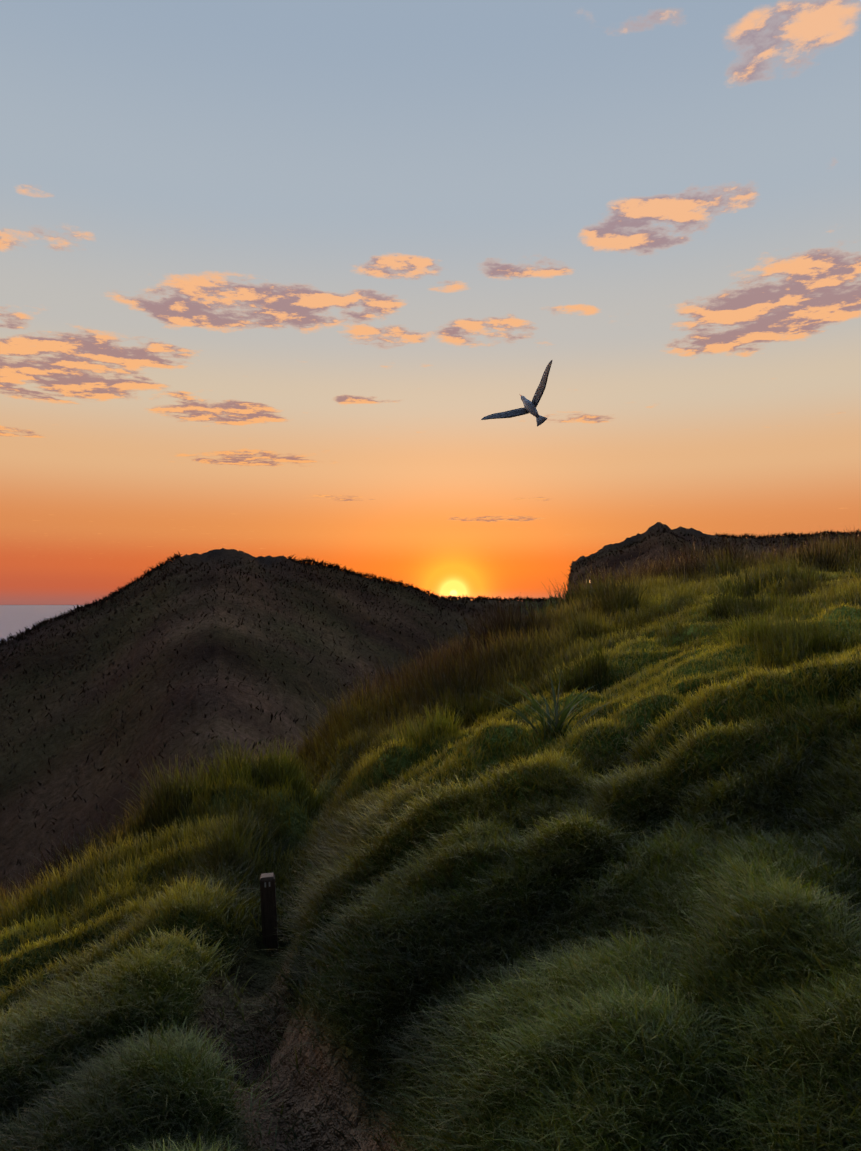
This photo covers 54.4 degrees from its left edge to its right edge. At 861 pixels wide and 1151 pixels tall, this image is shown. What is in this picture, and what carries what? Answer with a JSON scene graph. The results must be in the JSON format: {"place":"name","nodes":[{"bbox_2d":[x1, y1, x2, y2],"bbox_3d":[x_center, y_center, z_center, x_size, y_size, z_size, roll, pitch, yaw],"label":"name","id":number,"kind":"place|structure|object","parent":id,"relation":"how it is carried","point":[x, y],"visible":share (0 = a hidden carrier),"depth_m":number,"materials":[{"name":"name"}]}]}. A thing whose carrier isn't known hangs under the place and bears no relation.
{"place":"outdoors","nodes":[
{"label":"outdoors","id":0,"kind":"place"},
{"bbox_2d":[0,605,82,640],"bbox_3d":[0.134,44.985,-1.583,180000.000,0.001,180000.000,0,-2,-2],"label":"sea water","id":1,"kind":"structure","parent":0,"point":[14,619],"depth_m":3505.65,"materials":[{"name":"grey liquid"}]},
{"bbox_2d":[0,522,860,1150],"bbox_3d":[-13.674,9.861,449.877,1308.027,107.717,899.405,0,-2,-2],"label":"hilly ground","id":2,"kind":"structure","parent":0,"point":[102,720],"depth_m":60.33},
{"bbox_2d":[260,872,277,951],"bbox_3d":[-1.083,2.436,5.655,0.100,0.828,0.102,-3,1,-10],"label":"wooden post","id":3,"kind":"object","parent":2,"relation":"on","point":[268,901],"visible":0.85,"depth_m":5.61,"materials":[{"name":"brown wood"}]},
{"bbox_2d":[0,526,860,1150],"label":"grass","id":4,"kind":"structure","parent":2,"relation":"on","point":[430,698],"depth_m":4.09,"materials":[{"name":"green plant"}]},
{"bbox_2d":[0,525,860,891],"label":"shrubs","id":5,"kind":"object","parent":2,"relation":"on","point":[308,567],"visible":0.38,"depth_m":113.83,"materials":[{"name":"green plant"}]},
{"bbox_2d":[475,533,842,739],"bbox_3d":[4.798,-0.002,16.230,4.510,3.055,22.695,-1,-2,30],"label":"flax and seed grass","id":6,"kind":"object","parent":2,"relation":"on","point":[558,724],"visible":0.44,"depth_m":6.07,"materials":[{"name":"green plant"}]},
{"bbox_2d":[0,0,860,604],"label":"sky","id":7,"kind":"structure","parent":0,"point":[272,272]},
{"bbox_2d":[481,360,551,426],"bbox_3d":[1.088,-2.054,9.783,1.048,0.608,0.444,-38,-40,12],"label":"gull","id":8,"kind":"object","parent":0,"point":[529,407],"visible":1,"depth_m":9.86,"materials":[{"name":"grey"}]}
]}

